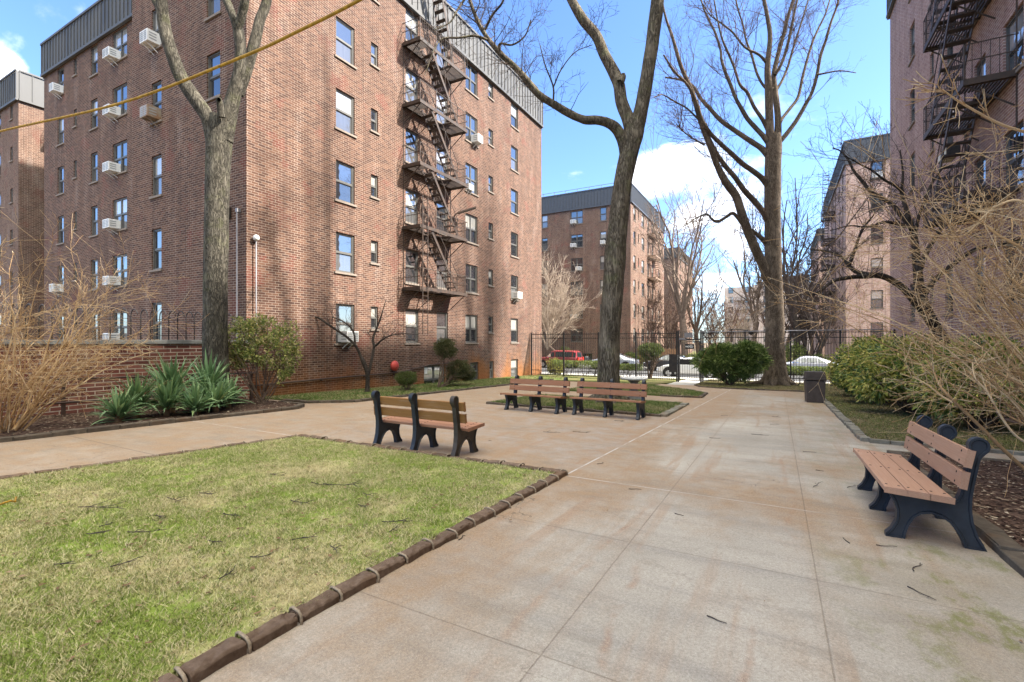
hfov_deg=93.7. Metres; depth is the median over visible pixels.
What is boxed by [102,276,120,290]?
air conditioner
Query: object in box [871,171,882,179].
air conditioner
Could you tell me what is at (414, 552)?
edging block
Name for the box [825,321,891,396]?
laurel shrub
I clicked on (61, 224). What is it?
window
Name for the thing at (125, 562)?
fallen twig
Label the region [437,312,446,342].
window
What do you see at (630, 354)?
street bush
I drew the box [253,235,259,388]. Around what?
vent pipe
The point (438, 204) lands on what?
window
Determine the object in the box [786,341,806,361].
street bush
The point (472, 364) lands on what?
window
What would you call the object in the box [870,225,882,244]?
window
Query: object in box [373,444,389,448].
edging block
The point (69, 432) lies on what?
kerb sett
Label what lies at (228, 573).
fallen twig
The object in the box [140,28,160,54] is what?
air conditioner
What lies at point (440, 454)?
edging block
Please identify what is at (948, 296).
window
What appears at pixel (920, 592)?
fallen twig
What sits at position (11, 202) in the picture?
window
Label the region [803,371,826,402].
litter bin
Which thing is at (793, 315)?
bare tree
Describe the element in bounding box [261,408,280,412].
kerb sett
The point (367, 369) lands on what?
bare tree
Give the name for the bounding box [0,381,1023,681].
paved walk
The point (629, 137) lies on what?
bare tree
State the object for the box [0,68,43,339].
brick wing block
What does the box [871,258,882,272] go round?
window
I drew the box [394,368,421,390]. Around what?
box bush
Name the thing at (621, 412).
kerb sett
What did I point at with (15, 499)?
cable loop
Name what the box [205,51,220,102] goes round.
window
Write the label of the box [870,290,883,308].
window
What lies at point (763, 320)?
bare tree
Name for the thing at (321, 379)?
plinth
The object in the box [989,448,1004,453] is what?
kerb sett
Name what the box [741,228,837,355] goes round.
bare tree
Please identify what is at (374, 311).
window
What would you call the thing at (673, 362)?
iron gate
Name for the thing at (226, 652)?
edging block
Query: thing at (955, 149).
air conditioner
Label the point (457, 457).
edging block
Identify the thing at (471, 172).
window
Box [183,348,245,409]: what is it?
yucca
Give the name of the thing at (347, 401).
kerb sett
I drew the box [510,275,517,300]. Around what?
window
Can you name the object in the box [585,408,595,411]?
kerb sett
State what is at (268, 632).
edging block
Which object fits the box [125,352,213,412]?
yucca
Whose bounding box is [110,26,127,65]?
window
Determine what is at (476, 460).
edging block
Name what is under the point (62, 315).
window
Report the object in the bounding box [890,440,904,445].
kerb sett
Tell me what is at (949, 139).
window
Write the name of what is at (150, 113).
air conditioner
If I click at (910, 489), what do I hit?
park bench
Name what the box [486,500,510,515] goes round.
edging block
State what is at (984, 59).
window
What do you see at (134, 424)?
kerb sett
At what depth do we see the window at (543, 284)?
57.79 m
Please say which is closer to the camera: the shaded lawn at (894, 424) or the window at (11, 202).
the shaded lawn at (894, 424)
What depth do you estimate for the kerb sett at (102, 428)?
9.17 m
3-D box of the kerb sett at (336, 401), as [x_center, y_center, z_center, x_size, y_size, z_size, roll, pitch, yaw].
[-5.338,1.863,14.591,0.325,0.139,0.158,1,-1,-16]
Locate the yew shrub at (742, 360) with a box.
[688,333,773,384]
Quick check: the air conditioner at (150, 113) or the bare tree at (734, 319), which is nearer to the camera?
the air conditioner at (150, 113)
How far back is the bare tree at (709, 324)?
81.43 m
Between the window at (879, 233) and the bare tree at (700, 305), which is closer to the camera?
the window at (879, 233)
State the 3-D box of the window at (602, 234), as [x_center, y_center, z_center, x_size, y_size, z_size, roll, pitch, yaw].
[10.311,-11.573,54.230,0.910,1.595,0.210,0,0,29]
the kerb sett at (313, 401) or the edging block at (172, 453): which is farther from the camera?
the kerb sett at (313, 401)
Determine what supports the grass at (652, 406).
on the tree lawn
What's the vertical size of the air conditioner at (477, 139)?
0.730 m
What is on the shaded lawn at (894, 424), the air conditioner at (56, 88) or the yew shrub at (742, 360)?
the yew shrub at (742, 360)
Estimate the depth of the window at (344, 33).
18.72 m
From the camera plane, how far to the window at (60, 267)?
26.67 m
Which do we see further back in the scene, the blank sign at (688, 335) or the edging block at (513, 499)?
the blank sign at (688, 335)
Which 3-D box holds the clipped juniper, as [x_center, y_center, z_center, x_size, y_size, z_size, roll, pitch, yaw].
[-2.563,0.743,21.416,2.105,2.659,2.631,0,0,0]
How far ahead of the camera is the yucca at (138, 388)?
10.50 m
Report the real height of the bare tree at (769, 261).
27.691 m
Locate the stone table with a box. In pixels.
[620,376,647,399]
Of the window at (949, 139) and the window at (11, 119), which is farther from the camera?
the window at (11, 119)
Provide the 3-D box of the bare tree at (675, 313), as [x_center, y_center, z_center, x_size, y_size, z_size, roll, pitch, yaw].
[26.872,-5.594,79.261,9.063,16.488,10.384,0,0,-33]
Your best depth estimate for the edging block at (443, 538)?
4.05 m
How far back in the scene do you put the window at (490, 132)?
28.20 m
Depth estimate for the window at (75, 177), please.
25.73 m
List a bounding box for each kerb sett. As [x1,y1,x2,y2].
[0,436,12,442]
[11,432,51,440]
[49,428,86,436]
[85,424,119,432]
[117,421,148,428]
[147,418,175,425]
[174,416,199,422]
[198,414,222,419]
[223,412,243,417]
[243,410,262,414]
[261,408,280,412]
[281,406,297,410]
[294,403,304,408]
[307,400,318,402]
[320,400,330,402]
[331,400,341,402]
[342,400,352,402]
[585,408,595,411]
[616,411,627,413]
[649,413,661,416]
[851,428,860,432]
[859,436,870,441]
[869,439,889,444]
[887,450,906,456]
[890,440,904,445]
[920,467,928,473]
[942,484,954,494]
[973,515,1004,536]
[980,529,1023,554]
[981,457,1013,462]
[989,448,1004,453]
[999,549,1023,577]
[1007,450,1023,455]
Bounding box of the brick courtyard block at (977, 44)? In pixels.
[886,0,1023,425]
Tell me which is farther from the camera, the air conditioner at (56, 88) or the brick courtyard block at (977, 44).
the air conditioner at (56, 88)
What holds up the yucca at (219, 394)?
on the mulch bed at (46, 425)
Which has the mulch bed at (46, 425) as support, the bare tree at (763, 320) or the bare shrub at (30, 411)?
the bare shrub at (30, 411)
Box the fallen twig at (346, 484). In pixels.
[323,480,359,487]
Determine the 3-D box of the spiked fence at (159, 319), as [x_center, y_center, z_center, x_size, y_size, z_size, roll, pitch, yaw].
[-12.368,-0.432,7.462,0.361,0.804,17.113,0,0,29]
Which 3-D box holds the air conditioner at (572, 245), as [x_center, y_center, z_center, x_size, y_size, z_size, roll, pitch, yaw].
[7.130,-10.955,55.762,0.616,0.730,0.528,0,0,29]
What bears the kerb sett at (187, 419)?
on the paved walk at (612, 567)
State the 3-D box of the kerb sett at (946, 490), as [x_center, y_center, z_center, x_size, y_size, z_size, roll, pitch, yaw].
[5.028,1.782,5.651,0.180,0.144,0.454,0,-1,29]
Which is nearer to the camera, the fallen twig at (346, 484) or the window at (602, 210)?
the fallen twig at (346, 484)
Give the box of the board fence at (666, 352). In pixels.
[638,348,677,365]
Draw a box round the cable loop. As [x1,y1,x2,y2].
[0,496,16,504]
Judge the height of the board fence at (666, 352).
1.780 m
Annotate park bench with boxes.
[371,390,484,455]
[500,375,569,413]
[569,378,646,419]
[853,415,990,551]
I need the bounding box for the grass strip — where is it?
[265,375,576,402]
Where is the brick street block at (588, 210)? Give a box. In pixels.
[541,183,664,360]
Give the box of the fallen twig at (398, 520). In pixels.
[382,518,412,522]
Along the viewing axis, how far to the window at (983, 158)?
13.51 m
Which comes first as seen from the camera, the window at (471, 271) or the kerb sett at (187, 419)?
the kerb sett at (187, 419)
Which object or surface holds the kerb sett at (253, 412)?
on the paved walk at (612, 567)
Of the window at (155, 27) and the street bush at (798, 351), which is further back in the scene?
the street bush at (798, 351)
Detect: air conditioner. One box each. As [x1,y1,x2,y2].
[49,82,63,98]
[49,284,63,296]
[102,46,120,66]
[102,103,120,122]
[102,161,120,178]
[102,218,120,234]
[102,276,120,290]
[102,333,119,339]
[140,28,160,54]
[140,104,160,128]
[338,331,358,348]
[466,183,473,193]
[471,133,482,148]
[511,291,521,302]
[570,219,576,225]
[570,243,576,249]
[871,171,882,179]
[938,145,976,163]
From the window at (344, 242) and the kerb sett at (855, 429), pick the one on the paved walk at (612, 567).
the kerb sett at (855, 429)
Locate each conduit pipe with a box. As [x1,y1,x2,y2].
[235,208,240,337]
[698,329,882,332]
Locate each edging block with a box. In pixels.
[0,470,34,479]
[35,466,69,473]
[70,462,101,468]
[102,458,131,464]
[130,454,158,460]
[152,666,187,681]
[158,450,184,455]
[176,631,251,681]
[207,444,227,448]
[225,441,246,446]
[241,606,302,651]
[290,586,343,622]
[298,434,314,437]
[311,436,327,439]
[331,567,379,599]
[335,439,352,442]
[360,442,376,445]
[368,552,408,578]
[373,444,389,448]
[387,446,406,450]
[397,538,434,562]
[416,450,436,454]
[425,528,458,548]
[431,453,450,456]
[448,456,468,459]
[448,517,475,536]
[465,458,484,462]
[467,507,495,524]
[482,459,503,464]
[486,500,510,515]
[500,493,523,505]
[501,461,524,467]
[513,485,535,497]
[520,465,542,470]
[528,479,547,492]
[540,467,561,472]
[541,474,558,485]
[551,469,567,479]
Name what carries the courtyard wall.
on the ground
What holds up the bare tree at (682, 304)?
on the far lawn
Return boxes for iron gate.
[669,330,702,381]
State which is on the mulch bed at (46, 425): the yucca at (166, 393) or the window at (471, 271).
the yucca at (166, 393)
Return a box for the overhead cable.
[0,0,362,131]
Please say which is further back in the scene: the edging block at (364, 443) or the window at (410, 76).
the window at (410, 76)
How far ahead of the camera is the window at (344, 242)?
18.73 m
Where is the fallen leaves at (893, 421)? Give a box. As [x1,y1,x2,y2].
[736,384,1020,448]
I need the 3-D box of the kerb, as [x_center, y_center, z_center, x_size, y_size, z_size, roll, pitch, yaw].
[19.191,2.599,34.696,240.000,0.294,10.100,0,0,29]
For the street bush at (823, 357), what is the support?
on the far garden
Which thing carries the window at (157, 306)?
in the brick apartment block at (357, 164)
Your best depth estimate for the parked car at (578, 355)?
45.93 m
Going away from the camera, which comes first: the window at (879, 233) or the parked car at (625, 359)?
the window at (879, 233)
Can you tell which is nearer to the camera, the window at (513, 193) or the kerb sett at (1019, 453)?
the kerb sett at (1019, 453)
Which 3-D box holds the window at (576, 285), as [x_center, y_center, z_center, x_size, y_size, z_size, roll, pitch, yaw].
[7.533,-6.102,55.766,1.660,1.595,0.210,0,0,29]
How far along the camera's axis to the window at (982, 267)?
13.57 m
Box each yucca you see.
[89,384,148,424]
[97,372,161,417]
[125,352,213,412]
[136,373,192,416]
[168,379,223,415]
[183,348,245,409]
[183,375,244,411]
[207,375,252,408]
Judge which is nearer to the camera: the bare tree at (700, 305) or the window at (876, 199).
the window at (876, 199)
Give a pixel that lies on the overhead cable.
(322, 19)
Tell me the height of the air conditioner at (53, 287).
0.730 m
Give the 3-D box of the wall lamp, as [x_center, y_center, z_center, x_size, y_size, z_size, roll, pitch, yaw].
[-2.447,-6.465,24.788,1.186,0.956,0.260,0,0,-7]
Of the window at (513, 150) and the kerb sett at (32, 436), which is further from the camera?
the window at (513, 150)
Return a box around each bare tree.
[151,0,271,408]
[302,289,422,391]
[385,0,663,402]
[541,245,601,350]
[609,114,752,355]
[631,0,868,385]
[635,278,681,344]
[644,301,704,348]
[660,211,744,352]
[664,280,711,347]
[685,282,740,344]
[686,308,733,349]
[696,306,732,342]
[697,287,762,341]
[700,302,764,343]
[703,177,791,342]
[723,290,763,340]
[726,151,889,358]
[726,312,750,339]
[740,276,794,326]
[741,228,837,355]
[748,218,828,361]
[754,274,799,329]
[762,252,869,357]
[767,96,1023,425]
[784,253,826,354]
[785,296,844,355]
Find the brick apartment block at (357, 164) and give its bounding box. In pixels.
[40,0,543,398]
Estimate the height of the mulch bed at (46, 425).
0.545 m
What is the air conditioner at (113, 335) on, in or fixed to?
attached to the brick apartment block at (357, 164)
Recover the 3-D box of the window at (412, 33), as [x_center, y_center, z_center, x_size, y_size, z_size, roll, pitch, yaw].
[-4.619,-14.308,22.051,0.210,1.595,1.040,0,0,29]
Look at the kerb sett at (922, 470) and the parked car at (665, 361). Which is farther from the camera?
the parked car at (665, 361)
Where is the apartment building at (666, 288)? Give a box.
[664,247,692,353]
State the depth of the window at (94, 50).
24.72 m
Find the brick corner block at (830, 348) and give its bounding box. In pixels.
[821,133,889,361]
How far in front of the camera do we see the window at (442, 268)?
24.07 m
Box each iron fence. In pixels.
[531,331,676,381]
[702,329,894,385]
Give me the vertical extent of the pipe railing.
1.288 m
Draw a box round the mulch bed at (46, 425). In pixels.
[0,399,293,436]
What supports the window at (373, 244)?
in the brick apartment block at (357, 164)
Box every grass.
[489,394,680,413]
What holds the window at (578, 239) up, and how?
in the brick street block at (588, 210)
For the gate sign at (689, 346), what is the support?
attached to the iron gate
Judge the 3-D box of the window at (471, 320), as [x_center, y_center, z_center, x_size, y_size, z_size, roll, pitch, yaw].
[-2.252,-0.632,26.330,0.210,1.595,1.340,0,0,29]
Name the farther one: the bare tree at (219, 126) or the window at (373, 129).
the window at (373, 129)
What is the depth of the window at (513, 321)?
30.73 m
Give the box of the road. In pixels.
[541,366,829,381]
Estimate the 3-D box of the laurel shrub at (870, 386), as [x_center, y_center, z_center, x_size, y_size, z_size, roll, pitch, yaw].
[11.023,0.873,13.213,3.230,2.384,3.008,0,0,-24]
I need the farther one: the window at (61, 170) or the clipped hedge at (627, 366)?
the clipped hedge at (627, 366)
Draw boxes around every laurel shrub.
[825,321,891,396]
[829,320,908,403]
[843,331,952,413]
[904,322,1023,428]
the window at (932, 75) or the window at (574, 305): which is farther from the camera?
the window at (574, 305)
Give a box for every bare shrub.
[0,207,209,432]
[0,237,29,330]
[684,54,1023,494]
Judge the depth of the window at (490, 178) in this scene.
28.22 m
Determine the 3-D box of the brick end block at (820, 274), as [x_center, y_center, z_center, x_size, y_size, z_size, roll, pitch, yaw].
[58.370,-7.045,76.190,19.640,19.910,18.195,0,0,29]
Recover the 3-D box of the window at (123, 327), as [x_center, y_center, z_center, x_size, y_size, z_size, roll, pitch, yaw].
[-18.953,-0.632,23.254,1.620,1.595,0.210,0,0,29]
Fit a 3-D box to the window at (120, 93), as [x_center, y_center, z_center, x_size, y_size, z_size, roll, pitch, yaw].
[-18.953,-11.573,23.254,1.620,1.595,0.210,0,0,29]
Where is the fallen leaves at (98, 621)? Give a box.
[2,437,547,680]
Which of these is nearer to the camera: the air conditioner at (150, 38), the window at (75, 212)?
the air conditioner at (150, 38)
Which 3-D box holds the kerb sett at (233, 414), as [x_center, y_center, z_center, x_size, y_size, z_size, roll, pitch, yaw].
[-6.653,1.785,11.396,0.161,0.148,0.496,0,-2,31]
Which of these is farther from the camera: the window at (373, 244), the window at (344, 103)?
the window at (373, 244)
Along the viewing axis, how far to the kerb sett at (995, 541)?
4.03 m
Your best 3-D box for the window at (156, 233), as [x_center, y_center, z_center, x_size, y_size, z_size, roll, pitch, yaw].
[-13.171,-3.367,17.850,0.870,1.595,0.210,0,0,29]
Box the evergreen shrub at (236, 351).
[214,289,309,404]
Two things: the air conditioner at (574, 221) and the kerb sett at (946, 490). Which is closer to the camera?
the kerb sett at (946, 490)
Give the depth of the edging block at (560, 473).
6.21 m
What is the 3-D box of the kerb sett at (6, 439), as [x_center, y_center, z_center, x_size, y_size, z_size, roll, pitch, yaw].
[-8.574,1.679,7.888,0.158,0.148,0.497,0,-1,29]
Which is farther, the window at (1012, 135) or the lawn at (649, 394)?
the lawn at (649, 394)
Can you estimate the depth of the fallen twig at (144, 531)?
4.03 m
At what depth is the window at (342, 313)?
18.67 m
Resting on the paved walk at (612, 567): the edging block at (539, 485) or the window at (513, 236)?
the edging block at (539, 485)
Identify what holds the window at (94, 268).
in the brick apartment block at (357, 164)
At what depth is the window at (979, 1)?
13.54 m
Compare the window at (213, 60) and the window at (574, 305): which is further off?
the window at (574, 305)
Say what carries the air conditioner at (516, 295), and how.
attached to the brick apartment block at (357, 164)
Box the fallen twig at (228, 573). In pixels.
[219,565,235,578]
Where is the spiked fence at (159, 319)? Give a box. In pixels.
[0,302,239,339]
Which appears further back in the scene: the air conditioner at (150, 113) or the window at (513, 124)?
the window at (513, 124)
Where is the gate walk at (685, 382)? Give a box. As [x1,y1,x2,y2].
[669,379,699,384]
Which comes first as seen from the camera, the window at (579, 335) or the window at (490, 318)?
the window at (490, 318)
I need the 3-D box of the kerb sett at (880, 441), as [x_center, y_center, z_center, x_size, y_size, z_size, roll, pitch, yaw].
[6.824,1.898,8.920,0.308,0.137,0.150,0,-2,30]
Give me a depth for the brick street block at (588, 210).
55.67 m
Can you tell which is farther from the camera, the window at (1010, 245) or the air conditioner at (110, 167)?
the air conditioner at (110, 167)
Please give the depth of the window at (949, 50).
16.07 m
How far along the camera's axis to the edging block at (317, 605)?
2.97 m
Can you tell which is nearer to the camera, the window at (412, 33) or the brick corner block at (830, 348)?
the window at (412, 33)
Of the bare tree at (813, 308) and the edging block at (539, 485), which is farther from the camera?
the bare tree at (813, 308)
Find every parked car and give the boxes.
[541,350,583,367]
[591,354,638,368]
[644,354,687,370]
[656,357,712,377]
[786,356,833,374]
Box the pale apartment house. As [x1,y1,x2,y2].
[724,275,810,350]
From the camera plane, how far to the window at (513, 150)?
30.73 m
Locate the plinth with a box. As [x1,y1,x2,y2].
[254,362,449,386]
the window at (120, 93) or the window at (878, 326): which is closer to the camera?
the window at (120, 93)
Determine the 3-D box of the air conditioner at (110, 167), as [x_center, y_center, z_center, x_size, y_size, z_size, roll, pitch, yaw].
[-19.369,-8.220,23.245,0.656,0.731,0.548,0,0,29]
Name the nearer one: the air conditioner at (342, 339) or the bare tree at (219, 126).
the bare tree at (219, 126)
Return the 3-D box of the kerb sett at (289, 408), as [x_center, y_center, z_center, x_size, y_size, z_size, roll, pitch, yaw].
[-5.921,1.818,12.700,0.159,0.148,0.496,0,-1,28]
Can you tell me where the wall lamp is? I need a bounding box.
[453,206,475,221]
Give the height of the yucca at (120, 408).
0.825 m
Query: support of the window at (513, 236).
in the brick apartment block at (357, 164)
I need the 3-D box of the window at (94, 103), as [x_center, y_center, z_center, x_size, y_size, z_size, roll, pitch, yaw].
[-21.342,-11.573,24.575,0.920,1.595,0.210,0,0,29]
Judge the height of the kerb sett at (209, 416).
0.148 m
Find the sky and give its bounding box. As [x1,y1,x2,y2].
[0,0,889,342]
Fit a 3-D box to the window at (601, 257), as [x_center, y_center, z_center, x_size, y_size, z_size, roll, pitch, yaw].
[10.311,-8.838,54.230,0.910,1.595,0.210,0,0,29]
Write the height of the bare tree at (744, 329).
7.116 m
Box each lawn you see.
[0,438,552,681]
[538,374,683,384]
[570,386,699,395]
[697,379,1023,450]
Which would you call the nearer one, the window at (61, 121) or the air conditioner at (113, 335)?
the air conditioner at (113, 335)
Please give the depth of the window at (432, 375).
23.47 m
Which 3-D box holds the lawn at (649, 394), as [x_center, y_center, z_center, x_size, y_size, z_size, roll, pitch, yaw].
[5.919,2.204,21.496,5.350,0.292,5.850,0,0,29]
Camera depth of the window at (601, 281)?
54.39 m
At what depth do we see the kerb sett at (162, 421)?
10.04 m
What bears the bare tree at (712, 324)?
on the far lawn
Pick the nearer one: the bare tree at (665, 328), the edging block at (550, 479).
the edging block at (550, 479)
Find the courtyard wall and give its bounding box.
[0,340,249,418]
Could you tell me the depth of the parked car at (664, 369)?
33.49 m
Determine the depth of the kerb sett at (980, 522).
4.38 m
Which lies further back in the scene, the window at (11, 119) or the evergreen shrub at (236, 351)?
the window at (11, 119)
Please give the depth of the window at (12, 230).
31.74 m
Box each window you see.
[8,106,12,121]
[8,147,12,162]
[8,189,12,203]
[8,230,12,245]
[56,67,63,97]
[56,118,63,146]
[56,166,63,196]
[56,216,63,245]
[56,265,63,294]
[59,315,63,339]
[72,58,76,77]
[72,110,76,128]
[72,161,76,179]
[72,212,76,230]
[72,263,76,281]
[89,45,97,78]
[89,99,97,131]
[89,152,97,184]
[89,206,97,237]
[89,259,96,290]
[92,313,96,339]
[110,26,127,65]
[110,83,127,121]
[110,140,127,176]
[110,197,127,232]
[111,254,127,288]
[114,311,126,339]
[149,10,162,53]
[149,81,162,126]
[149,155,162,199]
[149,229,162,272]
[153,302,160,339]
[203,0,220,22]
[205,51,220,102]
[334,17,356,69]
[334,89,356,138]
[334,160,356,207]
[334,232,356,275]
[334,304,356,344]
[370,43,379,70]
[370,109,379,135]
[370,175,379,200]
[370,241,379,265]
[370,307,379,330]
[405,309,420,344]
[406,8,417,40]
[406,68,417,101]
[406,129,417,163]
[406,189,417,224]
[406,249,420,285]
[424,365,443,383]
[436,146,446,179]
[436,257,449,289]
[437,36,446,67]
[437,95,446,123]
[437,203,446,235]
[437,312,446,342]
[465,62,478,99]
[465,112,478,148]
[465,163,478,196]
[465,315,478,343]
[466,213,478,245]
[466,264,478,294]
[470,362,477,379]
[488,83,494,101]
[488,129,494,147]
[488,176,494,194]
[488,223,494,240]
[488,270,494,286]
[488,317,494,333]
[490,361,492,377]
[510,102,518,131]
[510,145,518,174]
[510,189,518,216]
[510,232,518,258]
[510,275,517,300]
[510,318,518,343]
[511,359,516,376]
[541,215,547,228]
[541,238,547,251]
[542,261,547,273]
[542,284,547,296]
[570,234,582,248]
[570,258,582,271]
[570,281,582,295]
[571,210,582,224]
[571,305,582,318]
[571,329,582,341]
[583,353,591,360]
[599,207,606,221]
[599,231,605,245]
[599,256,603,269]
[599,280,602,293]
[870,193,882,212]
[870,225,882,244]
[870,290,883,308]
[871,161,882,179]
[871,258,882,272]
[871,322,882,338]
[908,22,914,67]
[908,87,914,130]
[908,153,914,194]
[908,284,914,321]
[927,53,933,82]
[927,128,933,156]
[942,27,953,74]
[942,268,953,316]
[947,109,952,142]
[971,55,985,123]
[972,155,985,217]
[972,255,986,311]
[973,1,985,28]
[998,3,1023,92]
[998,238,1023,307]
[1000,120,1023,199]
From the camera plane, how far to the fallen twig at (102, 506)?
4.65 m
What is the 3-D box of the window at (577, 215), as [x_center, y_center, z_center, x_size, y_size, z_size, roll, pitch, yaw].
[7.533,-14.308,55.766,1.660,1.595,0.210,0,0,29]
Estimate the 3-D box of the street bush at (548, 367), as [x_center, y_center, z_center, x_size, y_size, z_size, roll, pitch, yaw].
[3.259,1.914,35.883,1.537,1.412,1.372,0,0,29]
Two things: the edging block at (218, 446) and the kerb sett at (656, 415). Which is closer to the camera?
the edging block at (218, 446)
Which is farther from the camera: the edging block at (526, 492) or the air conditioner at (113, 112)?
the air conditioner at (113, 112)
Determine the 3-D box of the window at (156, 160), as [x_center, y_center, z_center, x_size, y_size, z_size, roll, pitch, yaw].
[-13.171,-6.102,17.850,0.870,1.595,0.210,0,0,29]
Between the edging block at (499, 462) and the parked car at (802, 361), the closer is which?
the edging block at (499, 462)
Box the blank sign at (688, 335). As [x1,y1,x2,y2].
[684,333,692,337]
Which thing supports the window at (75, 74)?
in the brick apartment block at (357, 164)
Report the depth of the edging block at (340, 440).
8.21 m
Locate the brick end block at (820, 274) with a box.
[806,228,824,356]
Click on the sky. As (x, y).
(575, 155)
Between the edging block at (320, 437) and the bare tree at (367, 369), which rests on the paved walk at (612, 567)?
the edging block at (320, 437)
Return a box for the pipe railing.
[1,372,256,416]
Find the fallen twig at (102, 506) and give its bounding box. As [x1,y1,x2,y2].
[78,497,125,509]
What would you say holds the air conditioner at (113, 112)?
attached to the brick apartment block at (357, 164)
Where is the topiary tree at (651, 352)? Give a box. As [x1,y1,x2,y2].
[638,342,665,377]
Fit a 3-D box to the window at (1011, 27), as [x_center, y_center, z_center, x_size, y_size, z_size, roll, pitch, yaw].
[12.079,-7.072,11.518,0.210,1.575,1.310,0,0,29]
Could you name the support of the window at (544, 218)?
in the brick street block at (588, 210)
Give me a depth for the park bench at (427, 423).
7.65 m
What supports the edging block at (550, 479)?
on the paved walk at (612, 567)
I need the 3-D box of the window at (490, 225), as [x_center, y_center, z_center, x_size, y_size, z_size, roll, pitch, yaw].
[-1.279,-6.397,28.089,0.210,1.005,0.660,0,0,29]
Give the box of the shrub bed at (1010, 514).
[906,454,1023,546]
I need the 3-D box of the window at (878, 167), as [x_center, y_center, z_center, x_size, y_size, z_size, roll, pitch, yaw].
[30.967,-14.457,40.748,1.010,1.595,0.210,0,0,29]
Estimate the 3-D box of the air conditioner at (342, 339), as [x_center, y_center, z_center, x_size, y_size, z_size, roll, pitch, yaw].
[-6.328,-0.015,18.550,0.528,0.730,0.596,0,0,29]
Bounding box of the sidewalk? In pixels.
[541,373,828,383]
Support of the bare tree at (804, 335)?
on the far garden
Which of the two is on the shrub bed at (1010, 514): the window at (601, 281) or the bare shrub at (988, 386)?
the bare shrub at (988, 386)
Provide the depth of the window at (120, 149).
23.26 m
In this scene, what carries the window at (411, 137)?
in the brick apartment block at (357, 164)
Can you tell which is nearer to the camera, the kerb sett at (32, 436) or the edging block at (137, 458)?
the edging block at (137, 458)
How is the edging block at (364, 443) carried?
on the paved walk at (612, 567)
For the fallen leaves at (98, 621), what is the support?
on the lawn at (264, 615)
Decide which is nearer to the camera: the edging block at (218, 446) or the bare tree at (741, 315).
the edging block at (218, 446)
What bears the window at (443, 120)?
in the brick apartment block at (357, 164)
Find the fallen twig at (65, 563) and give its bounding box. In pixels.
[54,561,74,565]
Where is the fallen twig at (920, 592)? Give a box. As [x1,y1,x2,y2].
[907,586,935,599]
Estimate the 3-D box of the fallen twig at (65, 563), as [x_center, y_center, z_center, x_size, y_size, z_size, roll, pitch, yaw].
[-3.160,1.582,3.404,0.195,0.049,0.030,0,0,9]
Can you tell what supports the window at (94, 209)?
in the brick apartment block at (357, 164)
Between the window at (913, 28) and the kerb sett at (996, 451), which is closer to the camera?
the kerb sett at (996, 451)
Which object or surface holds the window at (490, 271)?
in the brick apartment block at (357, 164)
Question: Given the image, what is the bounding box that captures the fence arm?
[728,329,752,341]
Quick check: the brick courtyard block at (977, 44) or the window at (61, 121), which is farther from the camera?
the window at (61, 121)
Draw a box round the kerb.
[541,365,829,382]
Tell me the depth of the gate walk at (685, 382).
27.16 m
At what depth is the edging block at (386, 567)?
3.51 m
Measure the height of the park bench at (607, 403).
0.940 m
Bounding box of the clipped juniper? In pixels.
[427,333,476,387]
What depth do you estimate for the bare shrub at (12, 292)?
8.23 m
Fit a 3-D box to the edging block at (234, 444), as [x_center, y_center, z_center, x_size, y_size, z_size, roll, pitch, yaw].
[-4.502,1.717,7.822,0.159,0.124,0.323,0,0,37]
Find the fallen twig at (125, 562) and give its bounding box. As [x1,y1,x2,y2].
[110,556,142,566]
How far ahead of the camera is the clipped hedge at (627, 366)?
31.00 m
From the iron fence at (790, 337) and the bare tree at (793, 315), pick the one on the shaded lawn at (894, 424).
the iron fence at (790, 337)
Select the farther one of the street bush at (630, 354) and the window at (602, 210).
the window at (602, 210)
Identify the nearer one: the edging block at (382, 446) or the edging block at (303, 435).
the edging block at (382, 446)
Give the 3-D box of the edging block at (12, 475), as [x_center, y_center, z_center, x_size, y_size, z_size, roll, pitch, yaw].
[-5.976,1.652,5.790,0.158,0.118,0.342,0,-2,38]
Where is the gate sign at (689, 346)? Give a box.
[685,344,693,348]
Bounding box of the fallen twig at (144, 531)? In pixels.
[127,529,165,535]
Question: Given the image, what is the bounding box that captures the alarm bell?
[390,361,398,370]
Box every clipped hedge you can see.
[551,360,596,375]
[620,363,642,376]
[726,365,836,383]
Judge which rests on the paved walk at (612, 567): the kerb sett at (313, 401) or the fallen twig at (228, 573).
the kerb sett at (313, 401)
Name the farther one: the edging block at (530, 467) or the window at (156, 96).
the window at (156, 96)
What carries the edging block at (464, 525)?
on the paved walk at (612, 567)
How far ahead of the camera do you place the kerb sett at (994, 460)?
7.23 m
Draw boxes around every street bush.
[547,357,562,373]
[624,351,640,360]
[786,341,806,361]
[812,354,830,360]
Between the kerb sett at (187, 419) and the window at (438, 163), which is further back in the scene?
the window at (438, 163)
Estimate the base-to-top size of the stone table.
0.790 m
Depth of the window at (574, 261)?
55.85 m
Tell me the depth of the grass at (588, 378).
28.29 m
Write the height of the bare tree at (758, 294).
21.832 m
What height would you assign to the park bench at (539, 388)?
0.940 m

